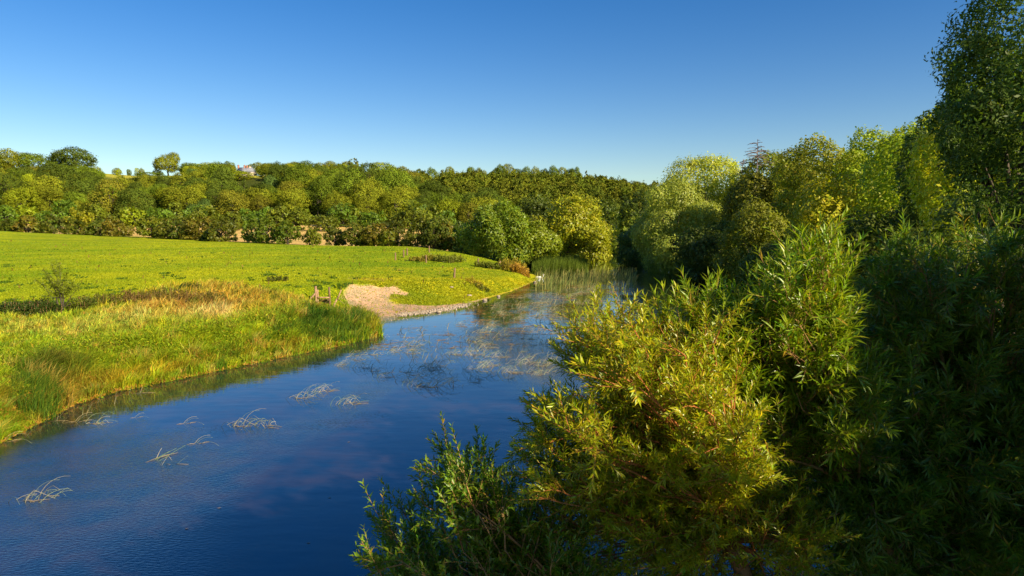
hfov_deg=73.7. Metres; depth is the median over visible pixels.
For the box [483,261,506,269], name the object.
nettle clump
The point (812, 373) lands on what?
willow tree
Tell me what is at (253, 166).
hill tree
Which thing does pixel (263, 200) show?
hill tree
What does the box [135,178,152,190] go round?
hill tree
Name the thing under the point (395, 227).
hedge bush
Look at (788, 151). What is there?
alder tree
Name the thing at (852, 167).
maple tree
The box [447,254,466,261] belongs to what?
nettle clump
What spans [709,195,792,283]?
alder tree
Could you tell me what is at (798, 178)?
sycamore tree
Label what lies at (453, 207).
hill tree
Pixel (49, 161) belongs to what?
hill tree
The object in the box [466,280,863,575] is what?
willow tree
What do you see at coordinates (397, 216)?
scrub bush
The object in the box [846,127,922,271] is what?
ash tree
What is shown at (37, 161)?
hill tree
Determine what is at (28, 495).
reed clump
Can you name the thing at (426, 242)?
hedge bush
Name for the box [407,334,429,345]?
reed clump
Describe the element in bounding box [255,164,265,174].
hill tree
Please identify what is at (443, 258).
nettle clump
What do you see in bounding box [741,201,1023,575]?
willow tree
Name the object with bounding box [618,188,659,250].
alder tree
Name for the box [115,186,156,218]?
hill tree
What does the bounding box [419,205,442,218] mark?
scrub bush
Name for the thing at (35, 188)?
hill tree
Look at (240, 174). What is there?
hill tree
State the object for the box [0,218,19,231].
hedge bush
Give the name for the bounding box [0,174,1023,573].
ground
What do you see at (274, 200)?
hill tree
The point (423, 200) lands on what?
hill tree
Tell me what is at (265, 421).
reed clump
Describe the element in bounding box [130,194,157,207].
hill tree
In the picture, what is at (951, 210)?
hazel tree
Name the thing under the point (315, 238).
hedge bush
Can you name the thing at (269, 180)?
hill tree
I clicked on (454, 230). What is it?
alder tree
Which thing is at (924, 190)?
ash tree
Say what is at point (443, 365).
reed clump
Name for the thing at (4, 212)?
scrub bush
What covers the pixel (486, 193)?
hill tree
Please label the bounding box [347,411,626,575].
willow bush
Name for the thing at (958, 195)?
ash tree
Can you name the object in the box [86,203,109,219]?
scrub bush
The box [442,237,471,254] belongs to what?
alder tree
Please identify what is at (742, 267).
alder tree
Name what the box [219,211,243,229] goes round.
scrub bush
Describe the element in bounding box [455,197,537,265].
willow tree
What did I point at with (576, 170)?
hill tree
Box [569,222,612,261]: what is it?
willow tree
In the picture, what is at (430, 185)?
hill tree
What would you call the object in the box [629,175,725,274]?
willow tree
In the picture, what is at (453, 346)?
drifting stems
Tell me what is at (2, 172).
hill tree
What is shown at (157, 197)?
hill tree
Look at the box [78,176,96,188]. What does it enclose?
hill tree
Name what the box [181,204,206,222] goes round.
scrub bush
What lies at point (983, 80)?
ash tree
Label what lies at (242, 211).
scrub bush
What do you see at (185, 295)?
dock clump
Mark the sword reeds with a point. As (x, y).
(45, 405)
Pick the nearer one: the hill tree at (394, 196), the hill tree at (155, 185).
the hill tree at (394, 196)
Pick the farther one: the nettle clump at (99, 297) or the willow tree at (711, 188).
the willow tree at (711, 188)
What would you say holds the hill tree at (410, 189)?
on the ground at (26, 238)
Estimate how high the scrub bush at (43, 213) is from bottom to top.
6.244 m
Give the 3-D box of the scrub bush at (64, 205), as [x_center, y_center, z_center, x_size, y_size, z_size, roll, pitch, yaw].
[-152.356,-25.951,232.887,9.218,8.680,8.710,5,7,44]
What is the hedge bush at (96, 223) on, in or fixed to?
on the ground at (26, 238)
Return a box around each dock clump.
[112,289,154,302]
[141,285,178,300]
[166,289,203,304]
[196,290,226,302]
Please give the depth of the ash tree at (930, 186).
32.48 m
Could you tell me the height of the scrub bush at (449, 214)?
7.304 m
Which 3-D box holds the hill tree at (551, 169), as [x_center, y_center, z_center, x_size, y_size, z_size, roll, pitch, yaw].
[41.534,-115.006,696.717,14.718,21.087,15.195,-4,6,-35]
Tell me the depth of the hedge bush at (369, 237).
115.13 m
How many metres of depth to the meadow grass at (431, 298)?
60.28 m
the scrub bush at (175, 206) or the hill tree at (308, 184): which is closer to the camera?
the scrub bush at (175, 206)
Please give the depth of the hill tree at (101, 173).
333.13 m
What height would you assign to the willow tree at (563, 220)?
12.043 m
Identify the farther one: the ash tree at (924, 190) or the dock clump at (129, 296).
the dock clump at (129, 296)
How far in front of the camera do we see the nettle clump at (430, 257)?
83.27 m
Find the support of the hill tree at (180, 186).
on the ground at (26, 238)
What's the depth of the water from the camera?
18.41 m
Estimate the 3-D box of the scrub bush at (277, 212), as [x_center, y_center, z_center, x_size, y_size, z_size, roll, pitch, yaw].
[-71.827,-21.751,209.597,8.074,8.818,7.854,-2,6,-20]
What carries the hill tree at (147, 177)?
on the ground at (26, 238)
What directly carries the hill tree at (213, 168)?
on the ground at (26, 238)
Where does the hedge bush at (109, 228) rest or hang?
on the ground at (26, 238)
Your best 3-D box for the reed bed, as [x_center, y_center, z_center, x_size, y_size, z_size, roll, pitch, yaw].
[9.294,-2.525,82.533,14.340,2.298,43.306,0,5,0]
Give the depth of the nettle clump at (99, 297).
38.56 m
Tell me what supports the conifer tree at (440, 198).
on the ground at (26, 238)
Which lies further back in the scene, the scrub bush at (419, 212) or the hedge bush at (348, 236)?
the scrub bush at (419, 212)
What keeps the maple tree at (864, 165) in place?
on the ground at (26, 238)
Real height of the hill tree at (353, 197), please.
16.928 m
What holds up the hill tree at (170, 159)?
on the ground at (26, 238)
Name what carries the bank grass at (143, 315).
on the ground at (26, 238)
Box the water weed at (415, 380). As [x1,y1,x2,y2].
[137,318,562,484]
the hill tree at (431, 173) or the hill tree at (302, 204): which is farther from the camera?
the hill tree at (431, 173)
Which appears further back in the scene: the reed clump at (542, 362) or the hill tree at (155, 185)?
the hill tree at (155, 185)
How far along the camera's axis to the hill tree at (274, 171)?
314.28 m
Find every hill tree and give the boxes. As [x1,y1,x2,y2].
[0,147,32,167]
[0,166,13,194]
[0,172,30,206]
[0,184,41,213]
[2,167,25,179]
[12,182,56,205]
[13,166,36,175]
[16,152,50,168]
[20,175,66,213]
[21,172,47,183]
[30,183,66,213]
[32,161,84,194]
[37,164,53,172]
[42,154,74,171]
[43,146,97,169]
[54,178,94,201]
[55,164,81,175]
[63,190,90,209]
[72,200,89,214]
[73,165,100,179]
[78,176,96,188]
[78,177,104,202]
[80,170,102,181]
[84,179,131,216]
[88,182,119,212]
[92,167,105,180]
[110,175,134,191]
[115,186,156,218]
[127,172,165,181]
[127,181,143,190]
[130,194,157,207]
[134,187,151,203]
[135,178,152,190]
[137,173,157,184]
[147,183,166,197]
[150,185,164,196]
[151,152,179,175]
[151,187,182,208]
[155,174,173,186]
[159,184,203,209]
[168,172,191,186]
[171,183,188,189]
[175,162,198,171]
[182,182,212,206]
[183,175,204,187]
[185,198,210,213]
[190,168,206,177]
[198,180,218,199]
[199,189,231,213]
[202,160,233,178]
[203,166,238,187]
[203,180,234,201]
[214,189,250,217]
[223,184,241,203]
[230,170,254,179]
[235,187,254,203]
[240,187,273,212]
[248,162,260,175]
[249,193,274,212]
[252,183,275,190]
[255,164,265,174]
[258,163,273,178]
[260,185,275,198]
[261,175,279,187]
[266,161,295,184]
[266,188,290,207]
[275,164,310,189]
[275,186,311,214]
[276,178,305,192]
[278,181,307,191]
[286,193,313,212]
[292,168,319,184]
[295,160,315,167]
[295,161,312,173]
[298,177,335,214]
[306,176,328,196]
[312,175,334,205]
[313,161,336,165]
[313,164,329,172]
[321,167,340,178]
[321,189,351,215]
[326,167,370,203]
[336,167,357,192]
[347,176,385,212]
[352,162,382,200]
[355,195,380,217]
[366,183,390,207]
[374,161,398,173]
[374,162,412,186]
[374,167,415,209]
[375,185,414,221]
[387,184,417,210]
[397,166,413,176]
[402,199,428,213]
[405,173,421,182]
[410,171,424,183]
[413,194,433,206]
[417,189,433,202]
[419,177,451,198]
[427,166,437,179]
[430,194,451,205]
[434,199,466,223]
[448,191,468,201]
[456,202,477,223]
[459,192,482,213]
[466,186,503,209]
[466,196,497,217]
[467,166,474,172]
[495,164,504,173]
[502,163,513,174]
[521,166,530,173]
[530,166,539,174]
[547,165,558,174]
[557,167,567,173]
[570,166,579,176]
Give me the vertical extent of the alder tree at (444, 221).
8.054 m
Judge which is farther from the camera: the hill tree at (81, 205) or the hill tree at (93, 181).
the hill tree at (93, 181)
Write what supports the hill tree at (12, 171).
on the ground at (26, 238)
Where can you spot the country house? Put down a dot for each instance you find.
(248, 169)
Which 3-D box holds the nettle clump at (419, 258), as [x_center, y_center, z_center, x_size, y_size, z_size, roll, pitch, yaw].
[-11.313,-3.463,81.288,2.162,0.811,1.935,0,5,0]
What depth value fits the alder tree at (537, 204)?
186.13 m
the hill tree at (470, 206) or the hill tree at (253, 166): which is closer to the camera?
the hill tree at (470, 206)
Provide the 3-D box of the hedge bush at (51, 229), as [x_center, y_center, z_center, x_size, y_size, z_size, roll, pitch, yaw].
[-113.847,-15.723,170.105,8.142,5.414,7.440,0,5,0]
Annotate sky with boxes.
[0,0,1023,193]
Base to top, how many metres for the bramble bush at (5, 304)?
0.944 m
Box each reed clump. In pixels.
[9,476,70,502]
[86,411,114,424]
[150,446,183,460]
[223,408,263,426]
[249,418,279,427]
[289,384,319,398]
[309,383,337,391]
[330,393,366,404]
[348,361,368,368]
[399,344,425,353]
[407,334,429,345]
[411,361,437,371]
[414,369,456,388]
[421,352,454,367]
[474,320,496,332]
[490,363,521,373]
[515,353,538,364]
[526,352,558,366]
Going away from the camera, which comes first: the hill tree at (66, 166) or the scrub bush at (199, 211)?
the scrub bush at (199, 211)
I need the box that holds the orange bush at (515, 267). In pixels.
[509,262,529,277]
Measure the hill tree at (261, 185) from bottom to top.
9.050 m
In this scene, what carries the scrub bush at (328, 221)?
on the ground at (26, 238)
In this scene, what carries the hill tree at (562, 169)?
on the ground at (26, 238)
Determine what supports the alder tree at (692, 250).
on the ground at (26, 238)
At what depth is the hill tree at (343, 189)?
274.42 m
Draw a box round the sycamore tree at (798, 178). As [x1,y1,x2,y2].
[767,131,854,240]
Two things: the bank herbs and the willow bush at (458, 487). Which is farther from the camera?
the bank herbs
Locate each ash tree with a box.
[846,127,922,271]
[861,121,924,220]
[892,109,948,223]
[900,104,1020,282]
[907,146,945,235]
[922,28,1023,307]
[923,0,1023,366]
[930,70,1023,291]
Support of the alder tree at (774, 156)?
on the ground at (26, 238)
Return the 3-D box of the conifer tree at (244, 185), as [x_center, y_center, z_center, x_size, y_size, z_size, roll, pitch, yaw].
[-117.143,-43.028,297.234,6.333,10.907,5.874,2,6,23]
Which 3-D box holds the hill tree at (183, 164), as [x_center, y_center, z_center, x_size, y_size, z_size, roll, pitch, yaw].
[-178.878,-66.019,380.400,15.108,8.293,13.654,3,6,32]
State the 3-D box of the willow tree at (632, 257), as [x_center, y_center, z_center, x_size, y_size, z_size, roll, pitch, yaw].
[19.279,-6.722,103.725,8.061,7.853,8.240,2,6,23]
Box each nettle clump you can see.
[64,294,98,310]
[86,292,123,306]
[176,282,202,288]
[266,275,288,281]
[408,256,424,261]
[420,253,437,260]
[433,253,457,262]
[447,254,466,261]
[474,261,494,266]
[474,282,490,292]
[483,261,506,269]
[497,257,527,270]
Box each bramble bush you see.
[0,299,32,313]
[2,301,56,316]
[28,298,64,314]
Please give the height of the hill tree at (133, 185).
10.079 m
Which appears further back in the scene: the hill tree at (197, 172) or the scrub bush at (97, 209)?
the hill tree at (197, 172)
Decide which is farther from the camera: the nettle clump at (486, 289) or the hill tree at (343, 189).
the hill tree at (343, 189)
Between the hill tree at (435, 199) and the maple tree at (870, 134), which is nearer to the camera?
the maple tree at (870, 134)
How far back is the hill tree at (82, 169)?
321.97 m
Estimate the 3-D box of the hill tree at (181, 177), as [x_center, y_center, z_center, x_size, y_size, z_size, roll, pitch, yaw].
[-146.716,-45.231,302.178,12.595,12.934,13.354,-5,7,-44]
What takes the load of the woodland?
on the ground at (26, 238)
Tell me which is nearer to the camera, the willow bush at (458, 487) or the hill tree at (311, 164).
the willow bush at (458, 487)
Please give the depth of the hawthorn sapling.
36.43 m
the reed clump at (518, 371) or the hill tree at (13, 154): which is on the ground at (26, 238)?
the hill tree at (13, 154)
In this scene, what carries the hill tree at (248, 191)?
on the ground at (26, 238)
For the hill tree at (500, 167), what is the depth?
694.12 m
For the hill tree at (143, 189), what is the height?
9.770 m
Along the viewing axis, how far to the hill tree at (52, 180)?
267.86 m
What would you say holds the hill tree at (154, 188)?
on the ground at (26, 238)
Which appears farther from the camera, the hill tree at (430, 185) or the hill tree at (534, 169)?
the hill tree at (534, 169)
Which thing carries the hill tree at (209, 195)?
on the ground at (26, 238)
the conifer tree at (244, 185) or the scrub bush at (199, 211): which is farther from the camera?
the conifer tree at (244, 185)
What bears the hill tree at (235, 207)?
on the ground at (26, 238)
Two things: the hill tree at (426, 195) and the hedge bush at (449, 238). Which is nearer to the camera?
the hedge bush at (449, 238)
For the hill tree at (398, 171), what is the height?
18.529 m
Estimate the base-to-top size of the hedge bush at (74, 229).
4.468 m
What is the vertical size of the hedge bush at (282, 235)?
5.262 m
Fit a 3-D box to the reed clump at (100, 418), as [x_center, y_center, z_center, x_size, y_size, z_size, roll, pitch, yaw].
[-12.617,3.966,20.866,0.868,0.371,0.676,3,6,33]
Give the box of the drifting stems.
[16,284,622,439]
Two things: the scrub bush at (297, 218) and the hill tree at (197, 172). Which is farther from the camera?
the hill tree at (197, 172)
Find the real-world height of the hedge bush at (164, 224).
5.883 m
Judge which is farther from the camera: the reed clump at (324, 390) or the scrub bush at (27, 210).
the scrub bush at (27, 210)
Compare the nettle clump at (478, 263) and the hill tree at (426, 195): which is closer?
the nettle clump at (478, 263)
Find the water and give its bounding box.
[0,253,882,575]
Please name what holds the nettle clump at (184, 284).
on the ground at (26, 238)
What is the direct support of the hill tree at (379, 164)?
on the ground at (26, 238)
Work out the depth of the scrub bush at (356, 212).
226.97 m
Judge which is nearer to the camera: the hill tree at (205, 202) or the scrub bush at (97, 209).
the scrub bush at (97, 209)
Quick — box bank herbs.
[0,298,383,441]
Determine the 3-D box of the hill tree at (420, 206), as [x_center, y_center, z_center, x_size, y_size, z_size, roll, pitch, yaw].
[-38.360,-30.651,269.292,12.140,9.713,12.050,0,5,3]
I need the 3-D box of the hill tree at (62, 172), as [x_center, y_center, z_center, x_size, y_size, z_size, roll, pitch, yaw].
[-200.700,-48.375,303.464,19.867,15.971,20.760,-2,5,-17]
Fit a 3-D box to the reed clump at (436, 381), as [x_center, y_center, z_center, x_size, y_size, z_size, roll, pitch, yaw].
[-2.803,3.431,25.436,1.727,0.620,1.094,-2,5,-17]
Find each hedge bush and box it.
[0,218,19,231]
[10,215,39,232]
[30,220,50,232]
[35,214,70,233]
[62,219,89,234]
[83,216,105,235]
[100,216,135,236]
[134,215,166,237]
[153,214,188,238]
[168,221,200,239]
[178,216,215,239]
[198,230,217,240]
[205,217,238,241]
[240,218,265,241]
[254,217,276,243]
[273,219,301,244]
[301,226,321,244]
[322,227,347,245]
[341,222,366,245]
[358,222,392,245]
[374,229,398,245]
[384,220,407,245]
[401,216,431,247]
[418,217,449,249]
[434,221,454,249]
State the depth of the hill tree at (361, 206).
260.15 m
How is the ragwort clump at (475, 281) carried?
on the ground at (26, 238)
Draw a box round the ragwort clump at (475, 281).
[465,277,484,288]
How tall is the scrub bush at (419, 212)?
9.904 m
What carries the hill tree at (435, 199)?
on the ground at (26, 238)
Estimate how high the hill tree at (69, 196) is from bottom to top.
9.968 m
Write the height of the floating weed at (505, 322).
0.121 m
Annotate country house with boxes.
[237,165,255,175]
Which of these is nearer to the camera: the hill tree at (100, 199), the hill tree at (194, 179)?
the hill tree at (100, 199)
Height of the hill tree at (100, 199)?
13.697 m
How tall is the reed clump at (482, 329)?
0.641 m
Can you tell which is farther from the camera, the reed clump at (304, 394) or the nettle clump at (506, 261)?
the nettle clump at (506, 261)
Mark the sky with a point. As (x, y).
(625, 89)
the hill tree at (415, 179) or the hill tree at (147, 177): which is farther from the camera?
the hill tree at (415, 179)
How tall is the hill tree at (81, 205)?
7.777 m
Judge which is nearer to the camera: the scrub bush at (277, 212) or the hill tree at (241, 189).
the scrub bush at (277, 212)
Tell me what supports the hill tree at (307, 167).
on the ground at (26, 238)
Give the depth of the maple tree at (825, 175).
68.88 m
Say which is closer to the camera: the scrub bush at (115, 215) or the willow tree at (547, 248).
the willow tree at (547, 248)
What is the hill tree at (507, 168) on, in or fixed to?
on the ground at (26, 238)
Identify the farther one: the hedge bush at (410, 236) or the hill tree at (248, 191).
the hill tree at (248, 191)
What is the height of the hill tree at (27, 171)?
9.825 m
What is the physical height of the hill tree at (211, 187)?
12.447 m
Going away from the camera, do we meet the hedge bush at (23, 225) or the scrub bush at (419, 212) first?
the hedge bush at (23, 225)
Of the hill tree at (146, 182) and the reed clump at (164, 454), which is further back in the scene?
the hill tree at (146, 182)
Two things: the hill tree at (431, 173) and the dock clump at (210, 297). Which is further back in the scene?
the hill tree at (431, 173)
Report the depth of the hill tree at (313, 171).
307.49 m
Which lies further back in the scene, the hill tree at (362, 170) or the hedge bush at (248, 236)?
the hill tree at (362, 170)
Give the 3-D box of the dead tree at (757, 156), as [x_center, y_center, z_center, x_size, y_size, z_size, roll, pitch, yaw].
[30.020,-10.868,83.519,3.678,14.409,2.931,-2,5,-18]
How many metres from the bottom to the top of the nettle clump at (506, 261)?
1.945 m
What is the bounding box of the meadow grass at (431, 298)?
[0,240,534,314]
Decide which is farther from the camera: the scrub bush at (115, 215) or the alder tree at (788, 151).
the scrub bush at (115, 215)
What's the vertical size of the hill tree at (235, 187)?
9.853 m
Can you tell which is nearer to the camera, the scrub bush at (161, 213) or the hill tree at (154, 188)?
the scrub bush at (161, 213)
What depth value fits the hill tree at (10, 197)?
259.12 m
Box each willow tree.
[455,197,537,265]
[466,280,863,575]
[514,219,562,265]
[529,190,616,256]
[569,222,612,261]
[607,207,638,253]
[613,227,659,266]
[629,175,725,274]
[648,207,902,574]
[657,151,752,254]
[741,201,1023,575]
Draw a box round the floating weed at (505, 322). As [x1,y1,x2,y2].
[213,279,639,372]
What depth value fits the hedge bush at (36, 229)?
173.12 m
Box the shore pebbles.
[346,285,489,320]
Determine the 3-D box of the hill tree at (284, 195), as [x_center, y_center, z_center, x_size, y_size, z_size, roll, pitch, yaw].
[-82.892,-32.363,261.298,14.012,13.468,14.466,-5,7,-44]
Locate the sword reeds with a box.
[1,310,380,421]
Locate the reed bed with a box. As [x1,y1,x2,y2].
[532,254,644,292]
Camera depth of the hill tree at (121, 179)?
298.16 m
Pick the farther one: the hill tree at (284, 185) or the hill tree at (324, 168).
the hill tree at (324, 168)
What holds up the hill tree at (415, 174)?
on the ground at (26, 238)
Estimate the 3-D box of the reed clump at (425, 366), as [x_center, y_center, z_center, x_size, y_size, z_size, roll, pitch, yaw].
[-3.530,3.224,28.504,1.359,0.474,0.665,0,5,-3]
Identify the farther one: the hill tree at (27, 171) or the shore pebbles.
the hill tree at (27, 171)
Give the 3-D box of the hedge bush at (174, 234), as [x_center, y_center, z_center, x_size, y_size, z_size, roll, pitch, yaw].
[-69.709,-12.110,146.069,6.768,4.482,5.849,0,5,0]
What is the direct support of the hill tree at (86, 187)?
on the ground at (26, 238)
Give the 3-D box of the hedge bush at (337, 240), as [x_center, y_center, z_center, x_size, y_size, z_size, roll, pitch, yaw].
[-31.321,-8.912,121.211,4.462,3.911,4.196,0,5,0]
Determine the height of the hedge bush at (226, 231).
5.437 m
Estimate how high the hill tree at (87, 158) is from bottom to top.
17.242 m
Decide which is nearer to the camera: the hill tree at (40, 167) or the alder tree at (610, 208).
the alder tree at (610, 208)
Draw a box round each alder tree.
[428,215,459,248]
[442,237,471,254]
[451,220,470,251]
[515,191,558,227]
[598,196,620,244]
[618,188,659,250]
[671,217,752,279]
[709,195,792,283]
[717,167,786,244]
[731,148,790,221]
[734,232,835,292]
[756,143,820,229]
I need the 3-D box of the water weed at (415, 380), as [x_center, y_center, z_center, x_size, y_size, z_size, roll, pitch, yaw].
[-1.808,3.279,30.166,11.904,0.004,31.283,1,5,12]
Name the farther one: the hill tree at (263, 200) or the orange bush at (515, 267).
the hill tree at (263, 200)
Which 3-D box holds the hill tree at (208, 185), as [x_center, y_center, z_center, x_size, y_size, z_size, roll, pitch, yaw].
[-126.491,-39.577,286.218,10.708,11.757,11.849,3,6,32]
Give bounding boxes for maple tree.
[799,156,861,222]
[822,147,868,242]
[830,125,896,204]
[851,147,902,207]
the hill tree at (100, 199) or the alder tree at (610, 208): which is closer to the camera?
the alder tree at (610, 208)
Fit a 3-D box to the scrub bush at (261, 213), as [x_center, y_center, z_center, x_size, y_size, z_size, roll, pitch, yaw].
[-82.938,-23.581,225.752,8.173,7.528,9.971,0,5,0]
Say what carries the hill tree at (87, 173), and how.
on the ground at (26, 238)
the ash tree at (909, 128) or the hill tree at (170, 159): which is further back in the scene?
the hill tree at (170, 159)
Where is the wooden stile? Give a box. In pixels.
[309,286,330,306]
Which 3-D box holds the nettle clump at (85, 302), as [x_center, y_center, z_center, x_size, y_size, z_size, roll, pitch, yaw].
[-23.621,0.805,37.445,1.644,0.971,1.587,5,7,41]
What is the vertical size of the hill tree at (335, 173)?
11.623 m
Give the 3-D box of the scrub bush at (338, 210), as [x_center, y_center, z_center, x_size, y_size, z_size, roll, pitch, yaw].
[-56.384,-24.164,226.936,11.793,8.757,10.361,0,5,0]
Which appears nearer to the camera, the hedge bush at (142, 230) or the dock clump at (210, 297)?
the dock clump at (210, 297)
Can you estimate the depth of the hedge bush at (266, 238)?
128.54 m
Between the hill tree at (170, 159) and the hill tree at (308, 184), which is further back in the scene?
the hill tree at (170, 159)
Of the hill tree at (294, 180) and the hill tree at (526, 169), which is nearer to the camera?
the hill tree at (294, 180)
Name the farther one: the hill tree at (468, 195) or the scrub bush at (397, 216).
the hill tree at (468, 195)
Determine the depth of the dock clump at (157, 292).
40.39 m
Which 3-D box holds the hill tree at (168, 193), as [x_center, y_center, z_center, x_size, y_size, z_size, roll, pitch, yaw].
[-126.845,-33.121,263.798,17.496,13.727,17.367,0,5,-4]
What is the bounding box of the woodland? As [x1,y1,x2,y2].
[348,158,706,220]
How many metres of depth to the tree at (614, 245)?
147.44 m
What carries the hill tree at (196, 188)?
on the ground at (26, 238)
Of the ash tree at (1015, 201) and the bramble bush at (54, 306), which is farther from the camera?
the bramble bush at (54, 306)
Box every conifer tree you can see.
[241,179,248,189]
[436,191,444,206]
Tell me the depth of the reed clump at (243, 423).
20.56 m
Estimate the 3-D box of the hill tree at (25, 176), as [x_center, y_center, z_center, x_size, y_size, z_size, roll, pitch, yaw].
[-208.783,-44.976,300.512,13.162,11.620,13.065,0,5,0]
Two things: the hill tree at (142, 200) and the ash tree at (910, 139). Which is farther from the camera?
the hill tree at (142, 200)
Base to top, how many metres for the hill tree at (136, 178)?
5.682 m
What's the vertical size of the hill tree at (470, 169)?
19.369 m
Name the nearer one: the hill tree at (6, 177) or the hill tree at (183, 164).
the hill tree at (6, 177)
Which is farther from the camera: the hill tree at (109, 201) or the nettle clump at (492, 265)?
the hill tree at (109, 201)
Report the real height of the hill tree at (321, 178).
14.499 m
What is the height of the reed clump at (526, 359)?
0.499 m
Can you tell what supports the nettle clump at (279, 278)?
on the ground at (26, 238)
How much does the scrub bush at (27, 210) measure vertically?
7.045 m
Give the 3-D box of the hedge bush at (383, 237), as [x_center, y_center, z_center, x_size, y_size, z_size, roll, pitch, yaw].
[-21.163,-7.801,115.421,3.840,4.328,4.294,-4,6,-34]
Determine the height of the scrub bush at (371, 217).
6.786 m
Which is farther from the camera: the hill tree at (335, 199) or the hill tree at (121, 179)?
the hill tree at (121, 179)
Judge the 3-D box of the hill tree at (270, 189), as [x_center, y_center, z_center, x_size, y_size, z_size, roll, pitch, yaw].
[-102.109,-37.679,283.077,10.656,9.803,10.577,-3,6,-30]
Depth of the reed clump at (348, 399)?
23.14 m
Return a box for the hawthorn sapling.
[32,259,81,312]
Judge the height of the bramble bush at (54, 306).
1.028 m
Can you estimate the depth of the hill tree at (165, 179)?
310.85 m
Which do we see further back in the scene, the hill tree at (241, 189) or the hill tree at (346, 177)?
the hill tree at (346, 177)
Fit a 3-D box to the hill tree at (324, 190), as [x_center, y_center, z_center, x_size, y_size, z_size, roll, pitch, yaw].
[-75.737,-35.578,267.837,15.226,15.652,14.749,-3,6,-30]
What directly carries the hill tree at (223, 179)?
on the ground at (26, 238)
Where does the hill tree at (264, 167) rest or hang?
on the ground at (26, 238)
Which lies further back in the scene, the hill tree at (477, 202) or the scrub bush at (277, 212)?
the hill tree at (477, 202)
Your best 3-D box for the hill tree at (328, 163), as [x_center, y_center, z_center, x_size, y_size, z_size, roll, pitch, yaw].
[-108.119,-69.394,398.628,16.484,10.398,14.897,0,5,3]
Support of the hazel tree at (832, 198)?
on the ground at (26, 238)
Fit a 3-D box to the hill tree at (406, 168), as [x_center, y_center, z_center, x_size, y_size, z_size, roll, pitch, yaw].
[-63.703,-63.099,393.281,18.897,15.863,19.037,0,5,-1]
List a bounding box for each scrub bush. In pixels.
[0,205,19,221]
[15,205,41,223]
[33,210,63,227]
[50,199,78,220]
[63,207,94,227]
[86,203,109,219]
[106,207,135,224]
[118,206,148,226]
[143,207,175,227]
[167,201,189,222]
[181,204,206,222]
[186,204,224,225]
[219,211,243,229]
[238,208,255,227]
[247,205,273,223]
[266,203,290,228]
[286,207,314,229]
[307,214,340,231]
[326,202,357,226]
[339,205,367,225]
[357,210,387,229]
[386,208,407,226]
[400,200,433,228]
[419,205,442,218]
[436,210,457,224]
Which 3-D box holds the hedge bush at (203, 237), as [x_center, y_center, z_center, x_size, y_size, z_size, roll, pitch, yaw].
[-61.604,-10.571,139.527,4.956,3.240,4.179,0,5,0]
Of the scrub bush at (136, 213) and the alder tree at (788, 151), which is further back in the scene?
the scrub bush at (136, 213)
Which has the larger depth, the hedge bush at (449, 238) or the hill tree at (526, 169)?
the hill tree at (526, 169)
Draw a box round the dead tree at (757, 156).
[741,139,772,195]
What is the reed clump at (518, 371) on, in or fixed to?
on the water
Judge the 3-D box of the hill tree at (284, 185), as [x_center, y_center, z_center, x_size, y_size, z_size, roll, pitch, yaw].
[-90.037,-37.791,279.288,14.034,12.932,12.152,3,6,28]
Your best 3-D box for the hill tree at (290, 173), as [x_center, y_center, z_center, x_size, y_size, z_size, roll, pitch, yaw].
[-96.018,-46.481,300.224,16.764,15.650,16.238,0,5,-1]
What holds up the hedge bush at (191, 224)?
on the ground at (26, 238)
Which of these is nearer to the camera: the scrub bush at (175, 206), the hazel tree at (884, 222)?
the hazel tree at (884, 222)
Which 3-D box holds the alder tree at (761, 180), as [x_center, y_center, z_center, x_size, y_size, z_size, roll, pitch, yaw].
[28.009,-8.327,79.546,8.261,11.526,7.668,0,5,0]
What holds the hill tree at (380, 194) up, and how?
on the ground at (26, 238)
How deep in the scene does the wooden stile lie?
46.90 m
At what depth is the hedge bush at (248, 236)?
132.93 m
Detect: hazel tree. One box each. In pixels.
[778,171,893,274]
[830,199,950,324]
[911,178,1023,327]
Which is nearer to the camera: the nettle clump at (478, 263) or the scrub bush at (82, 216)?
the nettle clump at (478, 263)
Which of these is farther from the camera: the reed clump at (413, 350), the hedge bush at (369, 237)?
the hedge bush at (369, 237)
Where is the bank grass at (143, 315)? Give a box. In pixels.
[0,277,386,442]
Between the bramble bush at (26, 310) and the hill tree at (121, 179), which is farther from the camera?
the hill tree at (121, 179)
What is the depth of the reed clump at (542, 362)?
29.42 m
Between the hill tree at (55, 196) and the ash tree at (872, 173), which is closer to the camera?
the ash tree at (872, 173)
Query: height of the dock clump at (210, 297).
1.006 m
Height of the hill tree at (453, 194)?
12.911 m
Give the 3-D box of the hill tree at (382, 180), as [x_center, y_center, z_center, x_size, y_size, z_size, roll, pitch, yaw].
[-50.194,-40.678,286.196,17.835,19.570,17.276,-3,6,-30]
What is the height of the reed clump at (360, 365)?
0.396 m

